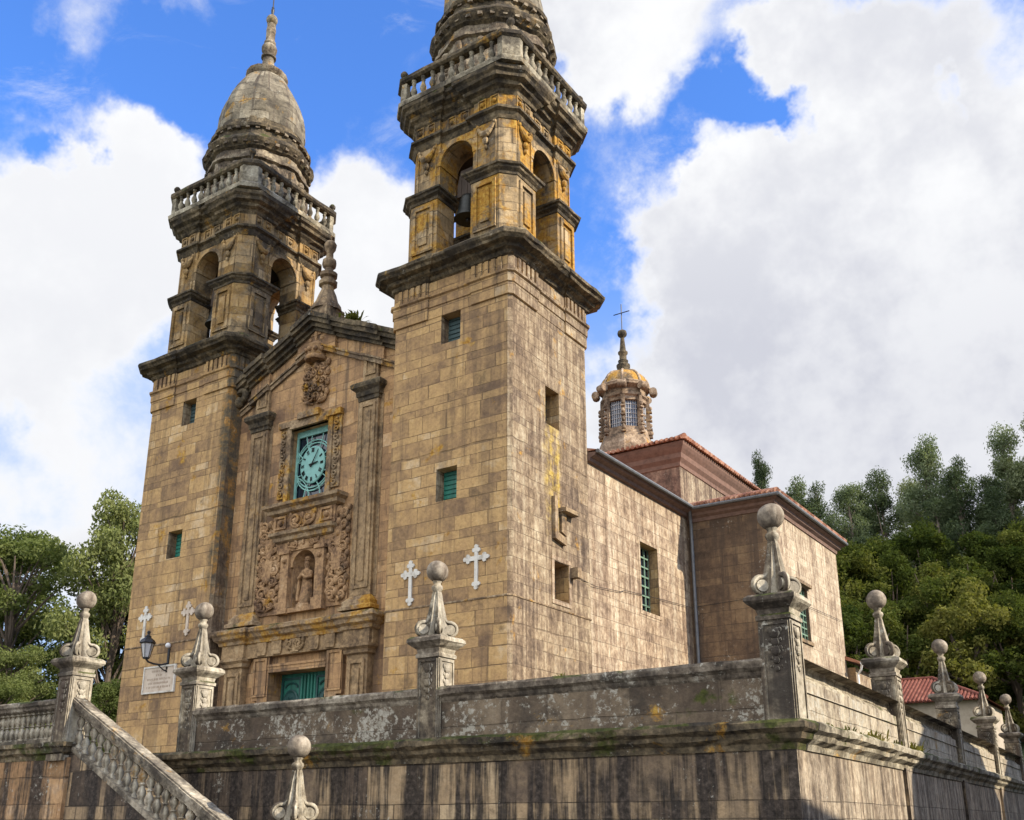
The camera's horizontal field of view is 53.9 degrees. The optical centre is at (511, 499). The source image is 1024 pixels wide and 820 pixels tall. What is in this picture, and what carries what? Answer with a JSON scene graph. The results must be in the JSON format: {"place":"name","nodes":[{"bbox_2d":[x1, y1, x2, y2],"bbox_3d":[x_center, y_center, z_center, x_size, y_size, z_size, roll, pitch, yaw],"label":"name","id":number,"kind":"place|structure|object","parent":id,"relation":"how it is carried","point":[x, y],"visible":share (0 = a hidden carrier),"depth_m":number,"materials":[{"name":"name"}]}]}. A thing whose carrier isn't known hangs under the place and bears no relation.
{"place":"outdoors","nodes":[
{"label":"outdoors","id":0,"kind":"place"},
{"bbox_2d":[270,735,318,819],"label":"stone finial","id":1,"kind":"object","parent":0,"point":[294,805],"depth_m":19.73,"materials":[{"name":"grey stone"}]},
{"bbox_2d":[116,0,871,753],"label":"church","id":2,"kind":"structure","parent":0,"point":[360,464],"depth_m":37.16,"materials":[{"name":"stone"}]},
{"bbox_2d":[138,606,152,640],"bbox_3d":[-14.364,4.891,39.416,0.800,1.486,0.064,-11,-21,32],"label":"wall cross","id":3,"kind":"object","parent":2,"relation":"attached to","point":[145,617],"depth_m":39.43,"materials":[{"name":"white stone"}]},
{"bbox_2d":[140,631,170,672],"bbox_3d":[-13.443,5.692,37.893,1.153,1.516,0.526,9,-20,-25],"label":"wall lamp","id":4,"kind":"object","parent":2,"relation":"attached to","point":[147,642],"visible":1,"depth_m":37.73,"materials":[{"name":"black metal"}]},
{"bbox_2d":[141,664,176,694],"bbox_3d":[-13.331,6.782,38.073,1.860,1.030,0.085,-11,-21,32],"label":"wall plaque","id":5,"kind":"object","parent":2,"relation":"attached to","point":[157,679],"depth_m":38.05,"materials":[{"name":"stone"}]},
{"bbox_2d":[181,601,194,635],"bbox_3d":[-12.244,4.479,38.061,0.780,1.306,0.064,-11,-21,32],"label":"wall cross","id":6,"kind":"object","parent":2,"relation":"attached to","point":[188,611],"depth_m":38.04,"materials":[{"name":"stone"}]},
{"bbox_2d":[205,290,213,328],"bbox_3d":[-12.739,-8.456,43.771,0.992,2.210,1.252,6,-19,-18],"label":"church bell","id":7,"kind":"object","parent":2,"relation":"hanging from","point":[208,323],"visible":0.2,"depth_m":43.45,"materials":[{"name":"grey metal"}]},
{"bbox_2d":[280,671,324,700],"bbox_3d":[-7.122,7.800,34.937,2.760,3.640,0.145,-11,-21,32],"label":"church door","id":8,"kind":"structure","parent":2,"relation":"in","point":[307,685],"depth_m":35.46,"materials":[{"name":"green paint"}]},
{"bbox_2d":[295,556,313,606],"bbox_3d":[-7.379,2.960,36.200,0.746,1.930,0.720,-11,-21,32],"label":"saint statue","id":9,"kind":"object","parent":2,"relation":"on","point":[305,577],"visible":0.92,"depth_m":35.99,"materials":[{"name":"stone"}]},
{"bbox_2d":[293,425,327,498],"bbox_3d":[-7.425,-1.342,37.717,1.956,2.850,0.268,-11,-21,32],"label":"clock window","id":10,"kind":"structure","parent":2,"relation":"in","point":[310,467],"depth_m":37.84,"materials":[{"name":"teal glass"}]},
{"bbox_2d":[338,309,369,322],"bbox_3d":[-6.067,-6.939,38.153,1.252,0.478,1.380,-5,-18,15],"label":"weed tuft","id":11,"kind":"object","parent":2,"relation":"on","point":[353,316],"visible":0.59,"depth_m":37.88,"materials":[{"name":"green plant"}]},
{"bbox_2d":[401,560,420,605],"bbox_3d":[-3.261,2.672,32.344,0.780,1.486,0.064,-11,-21,32],"label":"wall cross","id":12,"kind":"object","parent":2,"relation":"attached to","point":[405,574],"depth_m":32.33,"materials":[{"name":"white stone"}]},
{"bbox_2d":[454,166,472,226],"bbox_3d":[-1.599,-11.102,36.810,1.252,2.210,0.992,1,-18,-4],"label":"church bell","id":13,"kind":"object","parent":2,"relation":"hanging from","point":[462,217],"visible":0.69,"depth_m":36.57,"materials":[{"name":"grey metal"}]},
{"bbox_2d":[463,544,489,589],"bbox_3d":[-1.099,2.061,31.024,0.980,1.426,0.064,-11,-21,32],"label":"wall cross","id":14,"kind":"object","parent":2,"relation":"attached to","point":[476,557],"depth_m":31.01,"materials":[{"name":"white stone"}]},
{"bbox_2d":[0,0,1023,689],"label":"sky","id":15,"kind":"structure","parent":0,"point":[806,217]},
{"bbox_2d":[29,678,1023,759],"bbox_3d":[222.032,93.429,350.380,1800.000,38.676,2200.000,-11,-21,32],"label":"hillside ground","id":16,"kind":"structure","parent":0,"point":[1022,744],"depth_m":77.48,"materials":[{"name":"green plant"}]},
{"bbox_2d":[0,678,36,738],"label":"acacia tree","id":17,"kind":"object","parent":16,"relation":"on","point":[7,692],"visible":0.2,"depth_m":51.07,"materials":[{"name":"green plant"}]},
{"bbox_2d":[0,644,57,730],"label":"acacia tree","id":18,"kind":"object","parent":16,"relation":"on","point":[21,663],"visible":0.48,"depth_m":57.71,"materials":[{"name":"green plant"}]},
{"bbox_2d":[0,741,76,819],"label":"stair landing","id":19,"kind":"object","parent":16,"relation":"on","point":[33,784],"visible":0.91,"depth_m":23.47,"materials":[{"name":"brown stone"}]},
{"bbox_2d":[0,699,55,745],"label":"landing balustrade","id":20,"kind":"object","parent":19,"relation":"on","point":[25,711],"visible":0.87,"depth_m":24.48,"materials":[{"name":"stone"}]},
{"bbox_2d":[45,591,105,760],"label":"stone pillar","id":21,"kind":"structure","parent":19,"relation":"on","point":[78,663],"depth_m":23.77,"materials":[{"name":"grey stone"}]},
{"bbox_2d":[0,523,76,727],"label":"acacia tree","id":22,"kind":"object","parent":16,"relation":"on","point":[37,599],"visible":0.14,"depth_m":75.73,"materials":[{"name":"green plant"}]},
{"bbox_2d":[0,531,102,728],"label":"acacia tree","id":23,"kind":"object","parent":16,"relation":"on","point":[26,553],"visible":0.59,"depth_m":68.95,"materials":[{"name":"green plant"}]},
{"bbox_2d":[33,567,128,701],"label":"acacia tree","id":24,"kind":"object","parent":16,"relation":"on","point":[120,647],"visible":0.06,"depth_m":68.68,"materials":[{"name":"green plant"}]},
{"bbox_2d":[33,487,141,736],"bbox_3d":[-26.283,9.341,64.626,8.258,21.750,8.028,13,-22,-35],"label":"acacia tree","id":25,"kind":"object","parent":16,"relation":"on","point":[115,527],"visible":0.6,"depth_m":64.43,"materials":[{"name":"green plant"}]},
{"bbox_2d":[89,678,120,752],"bbox_3d":[-23.916,14.186,58.189,4.485,7.908,4.879,-11,-21,32],"label":"acacia tree","id":26,"kind":"object","parent":16,"relation":"on","point":[104,699],"visible":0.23,"depth_m":58.68,"materials":[{"name":"green plant"}]},
{"bbox_2d":[63,751,196,819],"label":"staircase","id":27,"kind":"structure","parent":16,"relation":"on","point":[91,794],"depth_m":22.36,"materials":[{"name":"stone"}]},
{"bbox_2d":[71,697,232,819],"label":"stair balustrade","id":28,"kind":"object","parent":27,"relation":"on","point":[174,784],"visible":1,"depth_m":21.83,"materials":[{"name":"stone"}]},
{"bbox_2d":[152,657,818,819],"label":"terrace front wall","id":29,"kind":"structure","parent":16,"relation":"on","point":[703,741],"depth_m":18.81,"materials":[{"name":"grey stone"}]},
{"bbox_2d":[172,602,224,767],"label":"stone pillar","id":30,"kind":"structure","parent":29,"relation":"on","point":[198,673],"depth_m":24.59,"materials":[{"name":"grey stone"}]},
{"bbox_2d":[406,561,465,738],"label":"stone pillar","id":31,"kind":"structure","parent":29,"relation":"on","point":[435,643],"depth_m":20.65,"materials":[{"name":"grey stone"}]},
{"bbox_2d":[743,503,811,719],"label":"stone pillar","id":32,"kind":"structure","parent":29,"relation":"on","point":[778,603],"depth_m":16.73,"materials":[{"name":"grey stone"}]},
{"bbox_2d":[751,448,772,488],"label":"eucalyptus tree","id":33,"kind":"object","parent":16,"relation":"on","point":[761,473],"visible":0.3,"depth_m":140.71,"materials":[{"name":"green plant"}]},
{"bbox_2d":[783,474,808,508],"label":"eucalyptus tree","id":34,"kind":"object","parent":16,"relation":"on","point":[796,490],"visible":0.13,"depth_m":139.33,"materials":[{"name":"green plant"}]},
{"bbox_2d":[804,481,829,519],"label":"eucalyptus tree","id":35,"kind":"object","parent":16,"relation":"on","point":[816,508],"visible":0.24,"depth_m":136.34,"materials":[{"name":"green plant"}]},
{"bbox_2d":[822,508,850,549],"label":"eucalyptus tree","id":36,"kind":"object","parent":16,"relation":"on","point":[826,521],"visible":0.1,"depth_m":129.59,"materials":[{"name":"green plant"}]},
{"bbox_2d":[826,482,875,555],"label":"eucalyptus tree","id":37,"kind":"object","parent":16,"relation":"on","point":[843,500],"visible":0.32,"depth_m":127.85,"materials":[{"name":"green plant"}]},
{"bbox_2d":[839,591,865,663],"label":"broadleaf tree","id":38,"kind":"object","parent":16,"relation":"on","point":[852,602],"visible":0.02,"depth_m":96.21,"materials":[{"name":"green plant"}]},
{"bbox_2d":[841,542,877,593],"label":"broadleaf tree","id":39,"kind":"object","parent":16,"relation":"on","point":[860,545],"visible":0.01,"depth_m":121.43,"materials":[{"name":"green plant"}]},
{"bbox_2d":[852,536,871,544],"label":"eucalyptus tree","id":40,"kind":"object","parent":16,"relation":"on","point":[862,539],"visible":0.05,"depth_m":124.50,"materials":[{"name":"green plant"}]},
{"bbox_2d":[836,538,888,604],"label":"broadleaf tree","id":41,"kind":"object","parent":16,"relation":"on","point":[850,549],"visible":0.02,"depth_m":112.47,"materials":[{"name":"green plant"}]},
{"bbox_2d":[836,546,892,656],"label":"broadleaf tree","id":42,"kind":"object","parent":16,"relation":"on","point":[856,566],"visible":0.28,"depth_m":102.51,"materials":[{"name":"green plant"}]},
{"bbox_2d":[844,480,885,537],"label":"eucalyptus tree","id":43,"kind":"object","parent":16,"relation":"on","point":[863,497],"visible":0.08,"depth_m":136.07,"materials":[{"name":"green plant"}]},
{"bbox_2d":[841,603,902,678],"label":"broadleaf tree","id":44,"kind":"object","parent":16,"relation":"on","point":[852,621],"visible":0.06,"depth_m":82.14,"materials":[{"name":"green plant"}]},
{"bbox_2d":[859,465,896,541],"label":"eucalyptus tree","id":45,"kind":"object","parent":16,"relation":"on","point":[880,504],"visible":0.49,"depth_m":132.57,"materials":[{"name":"green plant"}]},
{"bbox_2d":[842,532,914,601],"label":"broadleaf tree","id":46,"kind":"object","parent":16,"relation":"on","point":[878,546],"visible":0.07,"depth_m":109.87,"materials":[{"name":"green plant"}]},
{"bbox_2d":[848,548,917,634],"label":"broadleaf tree","id":47,"kind":"object","parent":16,"relation":"on","point":[904,570],"visible":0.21,"depth_m":103.59,"materials":[{"name":"green plant"}]},
{"bbox_2d":[845,599,922,675],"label":"broadleaf tree","id":48,"kind":"object","parent":16,"relation":"on","point":[866,611],"visible":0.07,"depth_m":92.96,"materials":[{"name":"green plant"}]},
{"bbox_2d":[884,503,912,563],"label":"eucalyptus tree","id":49,"kind":"object","parent":16,"relation":"on","point":[900,524],"visible":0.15,"depth_m":135.38,"materials":[{"name":"green plant"}]},
{"bbox_2d":[876,532,924,598],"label":"broadleaf tree","id":50,"kind":"object","parent":16,"relation":"on","point":[896,540],"visible":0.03,"depth_m":117.67,"materials":[{"name":"green plant"}]},
{"bbox_2d":[891,529,912,565],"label":"eucalyptus tree","id":51,"kind":"object","parent":16,"relation":"on","point":[902,537],"visible":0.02,"depth_m":123.06,"materials":[{"name":"green plant"}]},
{"bbox_2d":[848,606,961,685],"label":"broadleaf tree","id":52,"kind":"object","parent":16,"relation":"on","point":[892,626],"visible":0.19,"depth_m":83.12,"materials":[{"name":"green plant"}]},
{"bbox_2d":[863,598,953,677],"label":"broadleaf tree","id":53,"kind":"object","parent":16,"relation":"on","point":[904,608],"visible":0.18,"depth_m":91.56,"materials":[{"name":"green plant"}]},
{"bbox_2d":[891,476,926,567],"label":"eucalyptus tree","id":54,"kind":"object","parent":16,"relation":"on","point":[905,484],"visible":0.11,"depth_m":131.20,"materials":[{"name":"green plant"}]},
{"bbox_2d":[798,659,1023,819],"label":"terrace side wall","id":55,"kind":"structure","parent":16,"relation":"on","point":[850,774],"depth_m":21.36,"materials":[{"name":"grey stone"}]},
{"bbox_2d":[844,725,857,731],"bbox_3d":[6.204,4.244,18.699,0.375,0.164,0.403,-8,-19,23],"label":"ledge weed","id":56,"kind":"object","parent":55,"relation":"on","point":[848,727],"visible":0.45,"depth_m":18.72,"materials":[{"name":"green plant"}]},
{"bbox_2d":[864,729,892,739],"bbox_3d":[7.225,4.666,20.156,0.672,0.246,0.550,-11,-21,32],"label":"ledge weed","id":57,"kind":"object","parent":55,"relation":"on","point":[874,735],"visible":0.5,"depth_m":20.14,"materials":[{"name":"green plant"}]},
{"bbox_2d":[860,590,909,747],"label":"stone pillar","id":58,"kind":"structure","parent":55,"relation":"on","point":[884,663],"depth_m":23.41,"materials":[{"name":"grey stone"}]},
{"bbox_2d":[909,739,925,750],"bbox_3d":[9.291,5.715,23.459,0.548,0.262,0.632,-3,-18,10],"label":"ledge weed","id":59,"kind":"object","parent":55,"relation":"on","point":[911,746],"visible":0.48,"depth_m":23.29,"materials":[{"name":"green plant"}]},
{"bbox_2d":[928,639,965,763],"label":"stone pillar","id":60,"kind":"structure","parent":55,"relation":"on","point":[946,697],"depth_m":29.93,"materials":[{"name":"grey stone"}]},
{"bbox_2d":[970,671,1001,774],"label":"stone pillar","id":61,"kind":"structure","parent":55,"relation":"on","point":[985,719],"depth_m":36.49,"materials":[{"name":"grey stone"}]},
{"bbox_2d":[998,694,1023,780],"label":"stone pillar","id":62,"kind":"structure","parent":55,"relation":"on","point":[1011,735],"depth_m":43.08,"materials":[{"name":"grey stone"}]},
{"bbox_2d":[893,432,968,559],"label":"eucalyptus tree","id":63,"kind":"object","parent":16,"relation":"on","point":[925,459],"visible":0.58,"depth_m":126.99,"materials":[{"name":"green plant"}]},
{"bbox_2d":[886,517,977,627],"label":"broadleaf tree","id":64,"kind":"object","parent":16,"relation":"on","point":[931,540],"visible":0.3,"depth_m":107.51,"materials":[{"name":"green plant"}]},
{"bbox_2d":[895,560,970,644],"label":"broadleaf tree","id":65,"kind":"object","parent":16,"relation":"on","point":[933,570],"visible":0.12,"depth_m":98.39,"materials":[{"name":"green plant"}]},
{"bbox_2d":[911,493,965,569],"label":"eucalyptus tree","id":66,"kind":"object","parent":16,"relation":"on","point":[936,509],"visible":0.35,"depth_m":120.82,"materials":[{"name":"green plant"}]},
{"bbox_2d":[940,553,953,572],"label":"broadleaf tree","id":67,"kind":"object","parent":16,"relation":"on","point":[948,560],"visible":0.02,"depth_m":116.40,"materials":[{"name":"green plant"}]},
{"bbox_2d":[896,568,1002,698],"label":"broadleaf tree","id":68,"kind":"object","parent":16,"relation":"on","point":[938,590],"visible":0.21,"depth_m":91.86,"materials":[{"name":"green plant"}]},
{"bbox_2d":[901,676,1004,748],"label":"beige house","id":69,"kind":"structure","parent":16,"relation":"on","point":[916,691],"depth_m":67.07,"materials":[{"name":"beige paint"}]},
{"bbox_2d":[940,483,972,552],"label":"eucalyptus tree","id":70,"kind":"object","parent":16,"relation":"on","point":[954,508],"visible":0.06,"depth_m":124.71,"materials":[{"name":"green plant"}]},
{"bbox_2d":[939,454,982,571],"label":"eucalyptus tree","id":71,"kind":"object","parent":16,"relation":"on","point":[953,477],"visible":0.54,"depth_m":119.81,"materials":[{"name":"green plant"}]},
{"bbox_2d":[908,576,1023,733],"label":"broadleaf tree","id":72,"kind":"object","parent":16,"relation":"on","point":[967,601],"visible":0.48,"depth_m":79.50,"materials":[{"name":"green plant"}]},
{"bbox_2d":[934,554,1020,651],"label":"broadleaf tree","id":73,"kind":"object","parent":16,"relation":"on","point":[969,564],"visible":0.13,"depth_m":98.28,"materials":[{"name":"green plant"}]},
{"bbox_2d":[943,530,1023,593],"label":"broadleaf tree","id":74,"kind":"object","parent":16,"relation":"on","point":[972,543],"visible":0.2,"depth_m":105.17,"materials":[{"name":"green plant"}]},
{"bbox_2d":[952,589,1023,741],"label":"broadleaf tree","id":75,"kind":"object","parent":16,"relation":"on","point":[1014,669],"visible":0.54,"depth_m":78.56,"materials":[{"name":"green plant"}]},
{"bbox_2d":[953,589,1023,709],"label":"broadleaf tree","id":76,"kind":"object","parent":16,"relation":"on","point":[990,599],"visible":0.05,"depth_m":88.29,"materials":[{"name":"green plant"}]},
{"bbox_2d":[974,485,1014,544],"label":"eucalyptus tree","id":77,"kind":"object","parent":16,"relation":"on","point":[991,507],"visible":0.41,"depth_m":117.55,"materials":[{"name":"green plant"}]},
{"bbox_2d":[968,473,1021,549],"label":"eucalyptus tree","id":78,"kind":"object","parent":16,"relation":"on","point":[990,481],"visible":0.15,"depth_m":120.46,"materials":[{"name":"green plant"}]},
{"bbox_2d":[980,544,1023,639],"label":"broadleaf tree","id":79,"kind":"object","parent":16,"relation":"on","point":[1012,562],"visible":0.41,"depth_m":99.11,"materials":[{"name":"green plant"}]},
{"bbox_2d":[983,421,1023,528],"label":"eucalyptus tree","id":80,"kind":"object","parent":16,"relation":"on","point":[1003,464],"visible":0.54,"depth_m":124.77,"materials":[{"name":"green plant"}]},
{"bbox_2d":[992,517,1023,589],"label":"broadleaf tree","id":81,"kind":"object","parent":16,"relation":"on","point":[1014,537],"visible":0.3,"depth_m":102.60,"materials":[{"name":"green plant"}]},
{"bbox_2d":[993,464,1023,520],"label":"eucalyptus tree","id":82,"kind":"object","parent":16,"relation":"on","point":[1018,502],"visible":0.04,"depth_m":131.73,"materials":[{"name":"green plant"}]},
{"bbox_2d":[1001,574,1023,597],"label":"broadleaf tree","id":83,"kind":"object","parent":16,"relation":"on","point":[1020,590],"visible":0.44,"depth_m":93.61,"materials":[{"name":"green plant"}]},
{"bbox_2d":[1003,415,1023,519],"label":"eucalyptus tree","id":84,"kind":"object","parent":16,"relation":"on","point":[1022,466],"visible":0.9,"depth_m":122.53,"materials":[{"name":"green plant"}]},
{"bbox_2d":[1004,615,1023,700],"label":"broadleaf tree","id":85,"kind":"object","parent":16,"relation":"on","point":[1014,696],"visible":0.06,"depth_m":82.99,"materials":[{"name":"green plant"}]},
{"bbox_2d":[1013,456,1023,522],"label":"eucalyptus tree","id":86,"kind":"object","parent":16,"relation":"on","point":[1020,469],"visible":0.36,"depth_m":123.43,"materials":[{"name":"green plant"}]}
]}

